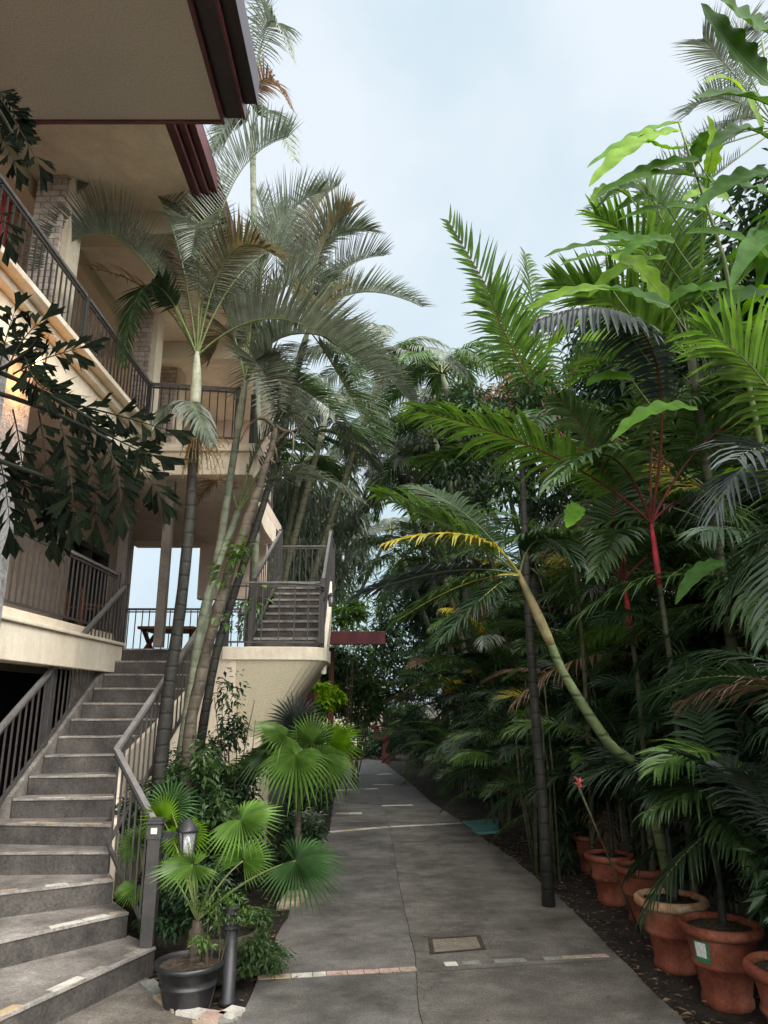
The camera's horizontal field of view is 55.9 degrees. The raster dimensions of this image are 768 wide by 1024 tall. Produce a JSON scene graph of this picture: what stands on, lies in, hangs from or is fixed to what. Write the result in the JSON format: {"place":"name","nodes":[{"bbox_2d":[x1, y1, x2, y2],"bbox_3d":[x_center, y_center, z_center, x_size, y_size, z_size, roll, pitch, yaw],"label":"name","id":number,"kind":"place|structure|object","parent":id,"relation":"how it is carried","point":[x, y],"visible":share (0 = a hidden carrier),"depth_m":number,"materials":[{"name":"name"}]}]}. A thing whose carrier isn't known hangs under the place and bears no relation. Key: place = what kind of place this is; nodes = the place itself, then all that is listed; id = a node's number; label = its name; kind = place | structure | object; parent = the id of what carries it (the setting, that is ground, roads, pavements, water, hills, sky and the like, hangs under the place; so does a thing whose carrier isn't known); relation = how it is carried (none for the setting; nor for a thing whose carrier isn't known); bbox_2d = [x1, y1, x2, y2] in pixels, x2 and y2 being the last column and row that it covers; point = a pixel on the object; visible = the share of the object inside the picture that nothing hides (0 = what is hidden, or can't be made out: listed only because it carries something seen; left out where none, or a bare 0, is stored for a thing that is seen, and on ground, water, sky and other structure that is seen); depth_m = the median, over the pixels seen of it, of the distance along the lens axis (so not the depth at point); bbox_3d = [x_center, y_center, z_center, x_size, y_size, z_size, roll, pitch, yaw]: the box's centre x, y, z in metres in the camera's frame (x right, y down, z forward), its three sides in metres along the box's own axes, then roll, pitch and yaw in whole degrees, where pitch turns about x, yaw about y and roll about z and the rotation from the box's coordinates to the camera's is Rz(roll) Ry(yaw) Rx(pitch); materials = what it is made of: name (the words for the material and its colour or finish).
{"place":"outdoors","nodes":[
{"label":"outdoors","id":0,"kind":"place"},
{"bbox_2d":[0,88,194,567],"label":"fishtail palm","id":1,"kind":"object","parent":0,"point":[49,502],"visible":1,"depth_m":3.41,"materials":[{"name":"green plant"}]},
{"bbox_2d":[56,978,244,1023],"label":"paving","id":2,"kind":"structure","parent":0,"point":[119,1007],"depth_m":4.36,"materials":[{"name":"concrete"}]},
{"bbox_2d":[154,949,224,1011],"bbox_3d":[-1.227,2.948,4.545,0.432,0.239,0.432,0,-15,0],"label":"plastic pot","id":3,"kind":"object","parent":2,"relation":"on","point":[183,983],"visible":0.89,"depth_m":4.42,"materials":[{"name":"plastic"}]},
{"bbox_2d":[115,777,349,963],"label":"fan palm","id":4,"kind":"object","parent":3,"relation":"in","point":[311,864],"visible":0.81,"depth_m":4.68,"materials":[{"name":"green plant"}]},
{"bbox_2d":[113,706,767,1023],"bbox_3d":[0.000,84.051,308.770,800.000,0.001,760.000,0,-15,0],"label":"ground","id":5,"kind":"structure","parent":0,"point":[427,787],"depth_m":6.71,"materials":[{"name":"soil"}]},
{"bbox_2d":[0,583,231,1023],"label":"concrete staircase","id":6,"kind":"structure","parent":5,"relation":"on","point":[68,947],"depth_m":5.97,"materials":[{"name":"grey concrete"}]},
{"bbox_2d":[0,0,286,796],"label":"hotel building","id":7,"kind":"structure","parent":5,"relation":"on","point":[134,96],"depth_m":7.64,"materials":[{"name":"paint"}]},
{"bbox_2d":[62,540,109,630],"bbox_3d":[-4.770,1.390,11.318,0.220,1.785,1.530,0,-15,0],"label":"sliding door","id":8,"kind":"structure","parent":7,"relation":"in","point":[84,549],"depth_m":11.47,"materials":[{"name":"grey glass"}]},
{"bbox_2d":[110,742,215,917],"bbox_3d":[-1.898,2.854,6.367,0.833,1.561,0.898,-10,-18,34],"label":"leafy shrub","id":9,"kind":"object","parent":5,"relation":"on","point":[198,807],"visible":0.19,"depth_m":6.36,"materials":[{"name":"green plant"}]},
{"bbox_2d":[132,856,265,949],"bbox_3d":[-1.344,2.925,5.280,0.903,0.729,0.675,9,-17,-30],"label":"leafy shrub","id":10,"kind":"object","parent":5,"relation":"on","point":[176,902],"visible":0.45,"depth_m":5.20,"materials":[{"name":"green plant"}]},
{"bbox_2d":[160,735,245,920],"bbox_3d":[-1.551,2.807,6.469,0.791,1.568,0.840,-11,-18,36],"label":"leafy shrub","id":11,"kind":"object","parent":5,"relation":"on","point":[220,804],"visible":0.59,"depth_m":6.43,"materials":[{"name":"green plant"}]},
{"bbox_2d":[21,101,400,919],"bbox_3d":[-1.906,-0.629,7.304,4.225,8.576,2.044,-5,-16,18],"label":"feather palm","id":12,"kind":"object","parent":5,"relation":"on","point":[197,243],"visible":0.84,"depth_m":7.62,"materials":[{"name":"green plant"}]},
{"bbox_2d":[123,740,307,892],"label":"palm","id":13,"kind":"object","parent":5,"relation":"on","point":[231,768],"visible":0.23,"depth_m":6.95,"materials":[{"name":"green plant"}]},
{"bbox_2d":[188,920,257,985],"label":"leafy shrub","id":14,"kind":"object","parent":5,"relation":"on","point":[243,932],"visible":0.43,"depth_m":4.88,"materials":[{"name":"green plant"}]},
{"bbox_2d":[184,763,262,878],"bbox_3d":[-1.641,3.006,6.749,1.002,1.328,1.021,0,-15,0],"label":"leafy shrub","id":15,"kind":"object","parent":5,"relation":"on","point":[235,791],"visible":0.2,"depth_m":6.81,"materials":[{"name":"green plant"}]},
{"bbox_2d":[185,882,262,1008],"bbox_3d":[-1.053,2.766,4.604,0.489,0.685,0.395,9,-17,-30],"label":"thin shrub","id":16,"kind":"object","parent":5,"relation":"on","point":[204,941],"visible":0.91,"depth_m":4.60,"materials":[{"name":"green plant"}]},
{"bbox_2d":[196,662,255,798],"bbox_3d":[-1.636,2.672,7.342,0.630,2.277,0.750,11,-19,-36],"label":"leafy shrub","id":17,"kind":"object","parent":5,"relation":"on","point":[232,736],"visible":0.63,"depth_m":7.48,"materials":[{"name":"green plant"}]},
{"bbox_2d":[219,903,240,1008],"bbox_3d":[-0.985,2.825,4.629,0.116,0.580,0.116,0,-15,0],"label":"bollard light","id":18,"kind":"object","parent":5,"relation":"on","point":[228,998],"visible":0.76,"depth_m":4.59,"materials":[{"name":"grey metal"}]},
{"bbox_2d":[167,416,307,922],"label":"leaning tree","id":19,"kind":"object","parent":5,"relation":"on","point":[237,547],"visible":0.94,"depth_m":6.85,"materials":[{"name":"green plant"}]},
{"bbox_2d":[205,826,278,895],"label":"leafy shrub","id":20,"kind":"object","parent":5,"relation":"on","point":[233,876],"visible":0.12,"depth_m":6.65,"materials":[{"name":"green plant"}]},
{"bbox_2d":[205,905,296,979],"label":"shrub","id":21,"kind":"object","parent":5,"relation":"on","point":[265,954],"visible":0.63,"depth_m":4.89,"materials":[{"name":"green plant"}]},
{"bbox_2d":[206,0,303,646],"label":"feather palm","id":22,"kind":"object","parent":5,"relation":"on","point":[265,79],"visible":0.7,"depth_m":13.35,"materials":[{"name":"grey plant"}]},
{"bbox_2d":[211,529,334,862],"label":"staircase","id":23,"kind":"structure","parent":5,"relation":"on","point":[283,654],"depth_m":9.05,"materials":[{"name":"concrete"}]},
{"bbox_2d":[175,398,372,792],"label":"feather palm","id":24,"kind":"object","parent":5,"relation":"on","point":[199,633],"visible":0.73,"depth_m":7.89,"materials":[{"name":"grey plant"}]},
{"bbox_2d":[176,163,391,649],"bbox_3d":[-1.339,-0.310,7.994,1.767,8.318,2.806,12,-19,-37],"label":"feather palm","id":25,"kind":"object","parent":5,"relation":"on","point":[278,368],"visible":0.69,"depth_m":8.20,"materials":[{"name":"green plant"}]},
{"bbox_2d":[265,811,327,883],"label":"leafy shrub","id":26,"kind":"object","parent":5,"relation":"on","point":[308,828],"visible":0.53,"depth_m":7.61,"materials":[{"name":"green plant"}]},
{"bbox_2d":[233,692,365,889],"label":"fan palm","id":27,"kind":"object","parent":5,"relation":"on","point":[328,758],"visible":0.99,"depth_m":6.86,"materials":[{"name":"green plant"}]},
{"bbox_2d":[229,516,379,735],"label":"broadleaf tree","id":28,"kind":"object","parent":5,"relation":"on","point":[333,627],"visible":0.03,"depth_m":28.82,"materials":[{"name":"green plant"}]},
{"bbox_2d":[277,745,348,818],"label":"leafy shrub","id":29,"kind":"object","parent":5,"relation":"on","point":[306,803],"visible":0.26,"depth_m":11.12,"materials":[{"name":"green plant"}]},
{"bbox_2d":[195,164,433,783],"bbox_3d":[-1.000,-0.654,9.455,2.831,9.738,2.502,10,-18,-32],"label":"feather palm","id":30,"kind":"object","parent":5,"relation":"on","point":[334,224],"visible":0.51,"depth_m":10.00,"materials":[{"name":"green plant"}]},
{"bbox_2d":[276,431,363,579],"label":"feather palm","id":31,"kind":"object","parent":5,"relation":"on","point":[330,465],"visible":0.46,"depth_m":16.18,"materials":[{"name":"green plant"}]},
{"bbox_2d":[268,442,382,781],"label":"weeping tree","id":32,"kind":"object","parent":5,"relation":"on","point":[311,532],"visible":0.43,"depth_m":17.18,"materials":[{"name":"plant"}]},
{"bbox_2d":[310,681,347,804],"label":"leafy shrub","id":33,"kind":"object","parent":5,"relation":"on","point":[332,699],"visible":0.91,"depth_m":13.92,"materials":[{"name":"green plant"}]},
{"bbox_2d":[278,373,390,580],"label":"feather palm","id":34,"kind":"object","parent":5,"relation":"on","point":[325,414],"visible":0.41,"depth_m":14.94,"materials":[{"name":"green plant"}]},
{"bbox_2d":[306,631,384,785],"bbox_3d":[-0.829,4.288,15.545,1.712,3.306,1.550,0,-15,0],"label":"wooden pergola","id":35,"kind":"object","parent":5,"relation":"on","point":[357,637],"visible":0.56,"depth_m":15.34,"materials":[{"name":"red paint"}]},
{"bbox_2d":[332,600,372,795],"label":"leafy shrub","id":36,"kind":"object","parent":5,"relation":"on","point":[357,613],"visible":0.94,"depth_m":15.57,"materials":[{"name":"green plant"}]},
{"bbox_2d":[313,645,393,783],"bbox_3d":[-0.787,4.810,17.361,2.078,3.301,1.599,0,-15,0],"label":"climber mass","id":37,"kind":"object","parent":5,"relation":"on","point":[364,691],"visible":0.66,"depth_m":17.28,"materials":[{"name":"green plant"}]},
{"bbox_2d":[276,427,444,780],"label":"feather palm","id":38,"kind":"object","parent":5,"relation":"on","point":[343,460],"visible":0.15,"depth_m":19.76,"materials":[{"name":"green plant"}]},
{"bbox_2d":[269,322,471,778],"bbox_3d":[-0.380,0.745,15.235,3.745,10.028,4.575,7,-16,-25],"label":"feather palm","id":39,"kind":"object","parent":5,"relation":"on","point":[317,351],"visible":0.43,"depth_m":15.71,"materials":[{"name":"green plant"}]},
{"bbox_2d":[329,609,442,723],"bbox_3d":[0.225,7.149,31.131,7.225,5.909,2.632,0,-15,0],"label":"climber mass","id":40,"kind":"object","parent":5,"relation":"on","point":[402,687],"visible":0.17,"depth_m":30.95,"materials":[{"name":"green plant"}]},
{"bbox_2d":[324,405,478,784],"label":"feather palm","id":41,"kind":"object","parent":5,"relation":"on","point":[376,512],"visible":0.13,"depth_m":18.54,"materials":[{"name":"green plant"}]},
{"bbox_2d":[347,520,478,712],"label":"feather palm","id":42,"kind":"object","parent":5,"relation":"on","point":[377,542],"visible":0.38,"depth_m":20.30,"materials":[{"name":"green plant"}]},
{"bbox_2d":[334,439,510,787],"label":"feather palm","id":43,"kind":"object","parent":5,"relation":"on","point":[396,458],"visible":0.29,"depth_m":17.35,"materials":[{"name":"green plant"}]},
{"bbox_2d":[368,532,485,721],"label":"broadleaf tree","id":44,"kind":"object","parent":5,"relation":"on","point":[389,615],"visible":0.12,"depth_m":30.01,"materials":[{"name":"green plant"}]},
{"bbox_2d":[353,643,500,789],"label":"clump palm","id":45,"kind":"object","parent":5,"relation":"on","point":[430,694],"visible":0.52,"depth_m":16.44,"materials":[{"name":"green plant"}]},
{"bbox_2d":[381,717,479,783],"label":"clump palm","id":46,"kind":"object","parent":5,"relation":"on","point":[437,741],"visible":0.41,"depth_m":17.32,"materials":[{"name":"green plant"}]},
{"bbox_2d":[358,383,522,735],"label":"feather palm","id":47,"kind":"object","parent":5,"relation":"on","point":[404,429],"visible":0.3,"depth_m":16.56,"materials":[{"name":"green plant"}]},
{"bbox_2d":[360,339,525,734],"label":"feather palm","id":48,"kind":"object","parent":5,"relation":"on","point":[438,376],"visible":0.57,"depth_m":15.89,"materials":[{"name":"green plant"}]},
{"bbox_2d":[402,726,483,801],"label":"clump palm","id":49,"kind":"object","parent":5,"relation":"on","point":[428,758],"visible":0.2,"depth_m":14.27,"materials":[{"name":"green plant"}]},
{"bbox_2d":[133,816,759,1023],"bbox_3d":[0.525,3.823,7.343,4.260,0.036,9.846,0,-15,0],"label":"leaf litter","id":50,"kind":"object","parent":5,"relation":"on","point":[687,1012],"visible":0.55,"depth_m":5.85,"materials":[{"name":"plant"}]},
{"bbox_2d":[385,375,516,787],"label":"broadleaf tree","id":51,"kind":"object","parent":5,"relation":"on","point":[419,437],"visible":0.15,"depth_m":17.50,"materials":[{"name":"green plant"}]},
{"bbox_2d":[395,491,509,713],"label":"broadleaf tree","id":52,"kind":"object","parent":5,"relation":"on","point":[431,612],"visible":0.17,"depth_m":21.04,"materials":[{"name":"green plant"}]},
{"bbox_2d":[377,516,540,737],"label":"clump palm","id":53,"kind":"object","parent":5,"relation":"on","point":[402,542],"visible":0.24,"depth_m":17.90,"materials":[{"name":"green plant"}]},
{"bbox_2d":[431,723,549,826],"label":"clump palm","id":54,"kind":"object","parent":5,"relation":"on","point":[485,781],"visible":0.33,"depth_m":11.32,"materials":[{"name":"green plant"}]},
{"bbox_2d":[399,610,593,787],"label":"clump palm","id":55,"kind":"object","parent":5,"relation":"on","point":[465,689],"visible":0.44,"depth_m":14.38,"materials":[{"name":"green plant"}]},
{"bbox_2d":[392,203,611,878],"bbox_3d":[1.662,-0.179,8.301,3.059,8.217,1.917,7,-16,-24],"label":"red stem palm","id":56,"kind":"object","parent":5,"relation":"on","point":[491,297],"visible":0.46,"depth_m":9.11,"materials":[{"name":"green plant"}]},
{"bbox_2d":[416,596,589,805],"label":"clump palm","id":57,"kind":"object","parent":5,"relation":"on","point":[477,643],"visible":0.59,"depth_m":13.88,"materials":[{"name":"green plant"}]},
{"bbox_2d":[427,362,582,907],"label":"dark trunk tree","id":58,"kind":"object","parent":5,"relation":"on","point":[542,504],"visible":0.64,"depth_m":8.36,"materials":[{"name":"green plant"}]},
{"bbox_2d":[343,483,678,894],"bbox_3d":[0.935,1.326,5.548,2.350,3.915,1.710,-5,-16,18],"label":"leaning palm","id":59,"kind":"object","parent":5,"relation":"on","point":[528,544],"visible":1,"depth_m":5.64,"materials":[{"name":"green plant"}]},
{"bbox_2d":[462,362,561,719],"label":"broadleaf tree","id":60,"kind":"object","parent":5,"relation":"on","point":[534,581],"visible":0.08,"depth_m":14.70,"materials":[{"name":"green plant"}]},
{"bbox_2d":[450,516,588,723],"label":"clump palm","id":61,"kind":"object","parent":5,"relation":"on","point":[520,594],"visible":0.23,"depth_m":14.11,"materials":[{"name":"green plant"}]},
{"bbox_2d":[435,718,625,843],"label":"clump palm","id":62,"kind":"object","parent":5,"relation":"on","point":[470,755],"visible":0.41,"depth_m":9.94,"materials":[{"name":"green plant"}]},
{"bbox_2d":[431,640,643,776],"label":"clump palm","id":63,"kind":"object","parent":5,"relation":"on","point":[555,704],"visible":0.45,"depth_m":10.93,"materials":[{"name":"green plant"}]},
{"bbox_2d":[513,680,579,885],"bbox_3d":[1.875,3.013,8.229,0.778,2.141,1.112,0,-15,0],"label":"cane clump","id":64,"kind":"object","parent":5,"relation":"on","point":[556,811],"visible":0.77,"depth_m":8.10,"materials":[{"name":"green plant"}]},
{"bbox_2d":[477,722,630,858],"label":"clump palm","id":65,"kind":"object","parent":5,"relation":"on","point":[601,827],"visible":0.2,"depth_m":8.82,"materials":[{"name":"green plant"}]},
{"bbox_2d":[443,439,691,841],"bbox_3d":[3.234,1.704,10.557,5.303,5.803,4.286,2,-15,-7],"label":"clump palm","id":66,"kind":"object","parent":5,"relation":"on","point":[559,597],"visible":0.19,"depth_m":10.59,"materials":[{"name":"green plant"}]},
{"bbox_2d":[395,224,767,893],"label":"red stem palm","id":67,"kind":"object","parent":5,"relation":"on","point":[611,460],"visible":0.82,"depth_m":5.98,"materials":[{"name":"green plant"}]},
{"bbox_2d":[501,302,662,817],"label":"broadleaf tree","id":68,"kind":"object","parent":5,"relation":"on","point":[585,390],"visible":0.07,"depth_m":13.59,"materials":[{"name":"green plant"}]},
{"bbox_2d":[557,745,621,863],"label":"understory bush","id":69,"kind":"object","parent":5,"relation":"on","point":[577,824],"visible":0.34,"depth_m":8.23,"materials":[{"name":"green plant"}]},
{"bbox_2d":[538,491,655,812],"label":"hedge tree","id":70,"kind":"object","parent":5,"relation":"on","point":[562,617],"visible":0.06,"depth_m":13.90,"materials":[{"name":"green plant"}]},
{"bbox_2d":[584,849,635,906],"bbox_3d":[2.183,3.517,6.950,0.477,0.438,0.477,0,-15,0],"label":"terracotta pot","id":71,"kind":"object","parent":5,"relation":"on","point":[609,891],"visible":0.77,"depth_m":6.82,"materials":[{"name":"ceramic"}]},
{"bbox_2d":[553,741,656,855],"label":"potted palm","id":72,"kind":"object","parent":71,"relation":"in","point":[605,795],"visible":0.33,"depth_m":7.10,"materials":[{"name":"green plant"}]},
{"bbox_2d":[485,541,737,859],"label":"clump palm","id":73,"kind":"object","parent":5,"relation":"on","point":[570,654],"visible":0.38,"depth_m":9.20,"materials":[{"name":"green plant"}]},
{"bbox_2d":[482,697,755,859],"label":"clump palm","id":74,"kind":"object","parent":5,"relation":"on","point":[567,714],"visible":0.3,"depth_m":7.71,"materials":[{"name":"green plant"}]},
{"bbox_2d":[498,383,748,870],"bbox_3d":[2.122,1.076,6.548,2.254,4.889,1.331,7,-16,-24],"label":"red stem palm","id":75,"kind":"object","parent":5,"relation":"on","point":[613,541],"visible":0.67,"depth_m":6.83,"materials":[{"name":"green plant"}]},
{"bbox_2d":[511,521,744,852],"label":"clump palm","id":76,"kind":"object","parent":5,"relation":"on","point":[634,608],"visible":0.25,"depth_m":9.70,"materials":[{"name":"green plant"}]},
{"bbox_2d":[613,860,663,926],"bbox_3d":[2.284,3.344,6.336,0.498,0.456,0.498,0,-15,0],"label":"terracotta pot","id":77,"kind":"object","parent":5,"relation":"on","point":[645,879],"visible":0.5,"depth_m":6.23,"materials":[{"name":"ceramic"}]},
{"bbox_2d":[514,330,767,713],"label":"clump palm","id":78,"kind":"object","parent":5,"relation":"on","point":[671,514],"visible":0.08,"depth_m":8.31,"materials":[{"name":"green plant"}]},
{"bbox_2d":[527,0,767,604],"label":"ginger plant","id":79,"kind":"object","parent":5,"relation":"on","point":[712,138],"visible":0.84,"depth_m":5.57,"materials":[{"name":"green plant"}]},
{"bbox_2d":[534,163,767,949],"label":"feather palm","id":80,"kind":"object","parent":5,"relation":"on","point":[693,252],"visible":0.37,"depth_m":6.54,"materials":[{"name":"green plant"}]},
{"bbox_2d":[535,376,767,675],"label":"clump palm","id":81,"kind":"object","parent":5,"relation":"on","point":[683,427],"visible":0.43,"depth_m":6.83,"materials":[{"name":"green plant"}]},
{"bbox_2d":[564,725,767,935],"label":"clump palm","id":82,"kind":"object","parent":5,"relation":"on","point":[666,764],"visible":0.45,"depth_m":4.75,"materials":[{"name":"green plant"}]},
{"bbox_2d":[567,603,767,918],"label":"clump palm","id":83,"kind":"object","parent":5,"relation":"on","point":[620,627],"visible":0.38,"depth_m":6.63,"materials":[{"name":"green plant"}]},
{"bbox_2d":[578,479,761,822],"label":"hedge tree","id":84,"kind":"object","parent":5,"relation":"on","point":[624,703],"visible":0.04,"depth_m":11.21,"materials":[{"name":"green plant"}]},
{"bbox_2d":[634,888,709,975],"bbox_3d":[2.100,3.042,5.239,0.519,0.475,0.519,0,-15,0],"label":"terracotta pot","id":85,"kind":"object","parent":5,"relation":"on","point":[670,944],"visible":0.7,"depth_m":5.10,"materials":[{"name":"ceramic"}]},
{"bbox_2d":[577,217,766,847],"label":"broadleaf tree","id":86,"kind":"object","parent":5,"relation":"on","point":[618,392],"visible":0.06,"depth_m":10.38,"materials":[{"name":"green plant"}]},
{"bbox_2d":[579,0,767,267],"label":"lacy palm","id":87,"kind":"object","parent":5,"relation":"on","point":[706,42],"visible":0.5,"depth_m":10.23,"materials":[{"name":"green plant"}]},
{"bbox_2d":[618,746,751,910],"bbox_3d":[2.881,2.933,6.816,1.457,1.523,1.973,0,-15,0],"label":"understory bush","id":88,"kind":"object","parent":5,"relation":"on","point":[711,876],"visible":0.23,"depth_m":6.38,"materials":[{"name":"green plant"}]},
{"bbox_2d":[628,526,767,923],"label":"clump palm","id":89,"kind":"object","parent":5,"relation":"on","point":[751,673],"visible":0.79,"depth_m":4.47,"materials":[{"name":"green plant"}]},
{"bbox_2d":[657,343,767,853],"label":"hedge tree","id":90,"kind":"object","parent":5,"relation":"on","point":[708,636],"visible":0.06,"depth_m":8.86,"materials":[{"name":"green plant"}]},
{"bbox_2d":[665,285,767,660],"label":"drooping palm","id":91,"kind":"object","parent":5,"relation":"on","point":[737,351],"visible":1,"depth_m":3.85,"materials":[{"name":"green plant"}]},
{"bbox_2d":[677,911,764,1014],"bbox_3d":[2.168,2.876,4.614,0.519,0.475,0.519,0,-15,0],"label":"terracotta pot","id":92,"kind":"object","parent":5,"relation":"on","point":[719,953],"visible":0.91,"depth_m":4.48,"materials":[{"name":"ceramic"}]},
{"bbox_2d":[630,667,767,926],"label":"potted palm","id":93,"kind":"object","parent":92,"relation":"in","point":[718,824],"visible":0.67,"depth_m":4.73,"materials":[{"name":"green plant"}]},
{"bbox_2d":[690,148,767,454],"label":"broadleaf tree","id":94,"kind":"object","parent":5,"relation":"on","point":[741,210],"visible":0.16,"depth_m":8.67,"materials":[{"name":"green plant"}]},
{"bbox_2d":[729,832,767,927],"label":"understory bush","id":95,"kind":"object","parent":5,"relation":"on","point":[758,898],"visible":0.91,"depth_m":4.05,"materials":[{"name":"green plant"}]},
{"bbox_2d":[743,950,767,1020],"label":"terracotta pot","id":96,"kind":"object","parent":5,"relation":"on","point":[755,965],"visible":1,"depth_m":3.87,"materials":[{"name":"ceramic"}]},
{"bbox_2d":[660,745,767,835],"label":"potted palm","id":97,"kind":"object","parent":96,"relation":"in","point":[750,800],"visible":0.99,"depth_m":4.10,"materials":[{"name":"green plant"}]},
{"bbox_2d":[125,0,767,705],"label":"sky","id":98,"kind":"structure","parent":0,"point":[497,111],"materials":[{"name":"white"}]},
{"bbox_2d":[240,750,685,1023],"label":"path","id":99,"kind":"structure","parent":0,"point":[445,889],"depth_m":5.68,"materials":[{"name":"concrete"}]},
{"bbox_2d":[428,935,485,953],"bbox_3d":[0.560,3.349,5.603,0.435,0.002,0.462,0,-15,0],"label":"inspection cover","id":100,"kind":"object","parent":99,"relation":"on","point":[453,944],"visible":1,"depth_m":5.60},
{"bbox_2d":[597,746,740,899],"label":"potted palm","id":101,"kind":"object","parent":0,"point":[614,761],"visible":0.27,"depth_m":5.41,"materials":[{"name":"green plant"}]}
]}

